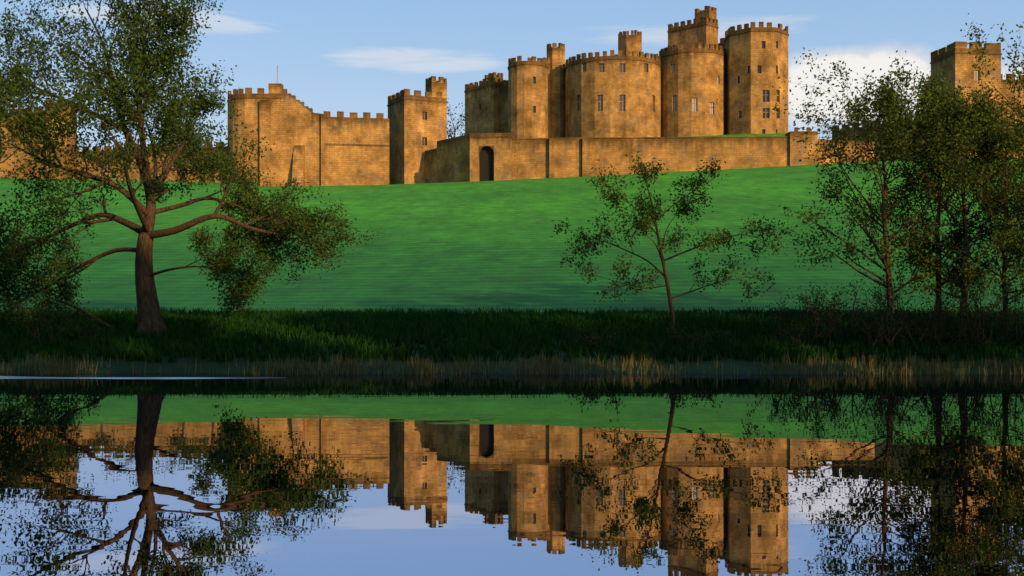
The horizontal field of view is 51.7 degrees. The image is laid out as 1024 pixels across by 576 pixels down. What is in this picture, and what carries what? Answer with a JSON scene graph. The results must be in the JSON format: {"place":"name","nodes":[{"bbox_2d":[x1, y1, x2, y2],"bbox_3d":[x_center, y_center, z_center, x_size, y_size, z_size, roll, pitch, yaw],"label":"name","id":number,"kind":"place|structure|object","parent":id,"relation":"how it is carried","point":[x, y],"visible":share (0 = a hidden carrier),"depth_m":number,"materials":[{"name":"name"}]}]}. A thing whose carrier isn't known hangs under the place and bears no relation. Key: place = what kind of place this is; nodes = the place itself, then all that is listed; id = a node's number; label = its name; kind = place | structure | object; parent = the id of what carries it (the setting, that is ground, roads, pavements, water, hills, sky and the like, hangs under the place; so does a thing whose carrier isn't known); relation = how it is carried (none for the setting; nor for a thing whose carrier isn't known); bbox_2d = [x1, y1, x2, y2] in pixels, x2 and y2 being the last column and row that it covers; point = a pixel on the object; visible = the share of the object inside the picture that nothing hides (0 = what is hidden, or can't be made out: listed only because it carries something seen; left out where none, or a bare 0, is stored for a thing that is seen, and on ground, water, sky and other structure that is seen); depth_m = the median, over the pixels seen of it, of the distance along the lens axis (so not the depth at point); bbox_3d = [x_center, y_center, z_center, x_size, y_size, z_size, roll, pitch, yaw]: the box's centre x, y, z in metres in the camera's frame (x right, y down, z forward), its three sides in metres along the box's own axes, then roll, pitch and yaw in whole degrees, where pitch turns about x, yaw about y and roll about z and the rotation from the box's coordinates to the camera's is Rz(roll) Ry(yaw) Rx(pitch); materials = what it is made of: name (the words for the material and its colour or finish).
{"place":"outdoors","nodes":[
{"label":"outdoors","id":0,"kind":"place"},
{"bbox_2d":[0,374,1023,575],"bbox_3d":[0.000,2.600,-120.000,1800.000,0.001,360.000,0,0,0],"label":"river water","id":1,"kind":"structure","parent":0,"point":[574,475],"depth_m":14.64,"materials":[{"name":"blue liquid"}]},
{"bbox_2d":[0,376,225,378],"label":"riffle water","id":2,"kind":"structure","parent":1,"relation":"on","point":[11,377],"depth_m":30.63,"materials":[{"name":"liquid"}]},
{"bbox_2d":[0,133,1023,373],"bbox_3d":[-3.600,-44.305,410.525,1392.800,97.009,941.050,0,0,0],"label":"grassy hill","id":3,"kind":"structure","parent":0,"point":[459,246],"depth_m":81.91,"materials":[{"name":"green plant"}]},
{"bbox_2d":[0,117,27,163],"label":"crest tree","id":4,"kind":"object","parent":3,"relation":"on","point":[5,149],"visible":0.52,"depth_m":194.35,"materials":[{"name":"green plant"}]},
{"bbox_2d":[9,301,76,344],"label":"bush","id":5,"kind":"object","parent":3,"relation":"on","point":[36,331],"visible":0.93,"depth_m":35.60,"materials":[{"name":"green plant"}]},
{"bbox_2d":[12,112,73,179],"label":"crest tree","id":6,"kind":"object","parent":3,"relation":"on","point":[49,150],"visible":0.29,"depth_m":191.78,"materials":[{"name":"green plant"}]},
{"bbox_2d":[59,303,107,341],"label":"bush","id":7,"kind":"object","parent":3,"relation":"on","point":[89,328],"visible":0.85,"depth_m":36.49,"materials":[{"name":"green plant"}]},
{"bbox_2d":[70,130,124,176],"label":"crest tree","id":8,"kind":"object","parent":3,"relation":"on","point":[97,158],"visible":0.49,"depth_m":195.97,"materials":[{"name":"green plant"}]},
{"bbox_2d":[112,112,167,180],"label":"crest tree","id":9,"kind":"object","parent":3,"relation":"on","point":[135,163],"visible":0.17,"depth_m":200.48,"materials":[{"name":"green plant"}]},
{"bbox_2d":[160,143,199,180],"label":"crest tree","id":10,"kind":"object","parent":3,"relation":"on","point":[181,160],"visible":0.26,"depth_m":196.54,"materials":[{"name":"green plant"}]},
{"bbox_2d":[0,0,378,336],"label":"tree","id":11,"kind":"object","parent":3,"relation":"on","point":[171,131],"visible":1,"depth_m":36.90,"materials":[{"name":"green plant"}]},
{"bbox_2d":[185,116,231,178],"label":"crest tree","id":12,"kind":"object","parent":3,"relation":"on","point":[228,152],"visible":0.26,"depth_m":198.89,"materials":[{"name":"green plant"}]},
{"bbox_2d":[0,65,447,186],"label":"castle wall","id":13,"kind":"structure","parent":3,"relation":"on","point":[324,149],"depth_m":215.15,"materials":[{"name":"stone"}]},
{"bbox_2d":[447,98,464,138],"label":"park tree","id":14,"kind":"object","parent":3,"relation":"on","point":[454,127],"visible":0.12,"depth_m":297.46,"materials":[{"name":"green plant"}]},
{"bbox_2d":[0,305,1023,363],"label":"rough grass","id":15,"kind":"structure","parent":3,"relation":"on","point":[193,332],"depth_m":36.30,"materials":[{"name":"green plant"}]},
{"bbox_2d":[0,349,1023,375],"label":"reed bed","id":16,"kind":"object","parent":3,"relation":"on","point":[538,370],"visible":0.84,"depth_m":32.31,"materials":[{"name":"green plant"}]},
{"bbox_2d":[565,314,624,350],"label":"bush","id":17,"kind":"object","parent":3,"relation":"on","point":[593,336],"visible":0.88,"depth_m":35.03,"materials":[{"name":"green plant"}]},
{"bbox_2d":[464,6,788,137],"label":"keep towers","id":18,"kind":"structure","parent":3,"relation":"on","point":[695,78],"depth_m":232.65,"materials":[{"name":"stone"}]},
{"bbox_2d":[425,127,874,182],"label":"stone wall","id":19,"kind":"structure","parent":3,"relation":"on","point":[472,157],"depth_m":201.49,"materials":[{"name":"stone"}]},
{"bbox_2d":[551,151,799,336],"bbox_3d":[5.657,-1.374,37.017,7.943,6.848,4.453,0,0,-14],"label":"tree","id":20,"kind":"object","parent":3,"relation":"on","point":[642,223],"visible":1,"depth_m":36.83,"materials":[{"name":"green plant"}]},
{"bbox_2d":[665,321,722,350],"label":"bush","id":21,"kind":"object","parent":3,"relation":"on","point":[679,335],"visible":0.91,"depth_m":35.18,"materials":[{"name":"green plant"}]},
{"bbox_2d":[742,288,805,340],"bbox_3d":[9.056,1.026,36.416,1.968,2.054,1.812,0,0,0],"label":"bush","id":22,"kind":"object","parent":3,"relation":"on","point":[784,324],"visible":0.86,"depth_m":36.28,"materials":[{"name":"green plant"}]},
{"bbox_2d":[773,282,850,349],"bbox_3d":[10.000,0.959,35.317,2.735,2.467,2.962,0,0,11],"label":"bush","id":23,"kind":"object","parent":3,"relation":"on","point":[825,331],"visible":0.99,"depth_m":35.22,"materials":[{"name":"green plant"}]},
{"bbox_2d":[791,285,847,323],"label":"bush","id":24,"kind":"object","parent":3,"relation":"on","point":[811,307],"visible":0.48,"depth_m":39.30,"materials":[{"name":"green plant"}]},
{"bbox_2d":[781,251,938,340],"bbox_3d":[11.974,0.432,36.327,5.290,3.467,3.847,0,0,26],"label":"bush","id":25,"kind":"object","parent":3,"relation":"on","point":[852,325],"visible":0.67,"depth_m":36.42,"materials":[{"name":"green plant"}]},
{"bbox_2d":[838,274,926,351],"bbox_3d":[12.331,0.886,35.111,2.928,2.739,2.169,0,0,-30],"label":"bush","id":26,"kind":"object","parent":3,"relation":"on","point":[881,332],"visible":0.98,"depth_m":35.02,"materials":[{"name":"green plant"}]},
{"bbox_2d":[863,265,914,324],"bbox_3d":[14.232,0.274,39.967,1.833,2.805,3.288,0,0,18],"label":"bush","id":27,"kind":"object","parent":3,"relation":"on","point":[885,298],"visible":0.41,"depth_m":39.88,"materials":[{"name":"green plant"}]},
{"bbox_2d":[770,47,1013,330],"bbox_3d":[13.486,-3.313,38.171,8.227,10.603,8.702,0,0,16],"label":"alder tree","id":28,"kind":"object","parent":3,"relation":"on","point":[886,101],"visible":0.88,"depth_m":37.06,"materials":[{"name":"green plant"}]},
{"bbox_2d":[821,258,993,349],"bbox_3d":[13.320,0.600,35.868,5.678,3.275,3.023,0,0,21],"label":"bush","id":29,"kind":"object","parent":3,"relation":"on","point":[935,300],"visible":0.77,"depth_m":35.64,"materials":[{"name":"green plant"}]},
{"bbox_2d":[832,41,1023,160],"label":"castle tower","id":30,"kind":"structure","parent":3,"relation":"on","point":[951,60],"depth_m":205.93,"materials":[{"name":"stone"}]},
{"bbox_2d":[849,85,1023,339],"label":"alder tree","id":31,"kind":"object","parent":3,"relation":"on","point":[963,109],"visible":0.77,"depth_m":36.83,"materials":[{"name":"green plant"}]},
{"bbox_2d":[876,269,999,351],"bbox_3d":[13.891,0.824,34.713,3.206,2.902,2.441,0,0,0],"label":"bush","id":32,"kind":"object","parent":3,"relation":"on","point":[923,335],"visible":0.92,"depth_m":34.98,"materials":[{"name":"green plant"}]},
{"bbox_2d":[857,260,1023,346],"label":"bush","id":33,"kind":"object","parent":3,"relation":"on","point":[985,318],"visible":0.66,"depth_m":35.62,"materials":[{"name":"green plant"}]},
{"bbox_2d":[864,72,1023,328],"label":"alder tree","id":34,"kind":"object","parent":3,"relation":"on","point":[957,237],"visible":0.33,"depth_m":38.55,"materials":[{"name":"green plant"}]},
{"bbox_2d":[902,108,1023,338],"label":"alder tree","id":35,"kind":"object","parent":3,"relation":"on","point":[1005,172],"visible":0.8,"depth_m":36.14,"materials":[{"name":"green plant"}]},
{"bbox_2d":[920,13,1023,255],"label":"alder tree","id":36,"kind":"object","parent":3,"relation":"on","point":[1017,107],"visible":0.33,"depth_m":39.98,"materials":[{"name":"green plant"}]},
{"bbox_2d":[934,273,1019,348],"bbox_3d":[15.072,0.879,34.991,2.388,2.834,3.691,0,0,41],"label":"bush","id":37,"kind":"object","parent":3,"relation":"on","point":[975,327],"visible":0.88,"depth_m":34.84,"materials":[{"name":"green plant"}]},
{"bbox_2d":[943,257,1023,323],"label":"bush","id":38,"kind":"object","parent":3,"relation":"on","point":[972,291],"visible":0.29,"depth_m":40.34,"materials":[{"name":"green plant"}]},
{"bbox_2d":[974,263,1023,342],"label":"bush","id":39,"kind":"object","parent":3,"relation":"on","point":[1007,324],"visible":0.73,"depth_m":35.66,"materials":[{"name":"green plant"}]},
{"bbox_2d":[981,279,1023,326],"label":"bush","id":40,"kind":"object","parent":3,"relation":"on","point":[1019,318],"visible":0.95,"depth_m":34.87,"materials":[{"name":"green plant"}]},
{"bbox_2d":[0,0,1023,151],"label":"sky","id":41,"kind":"structure","parent":0,"point":[348,56],"materials":[{"name":"blue"}]}
]}

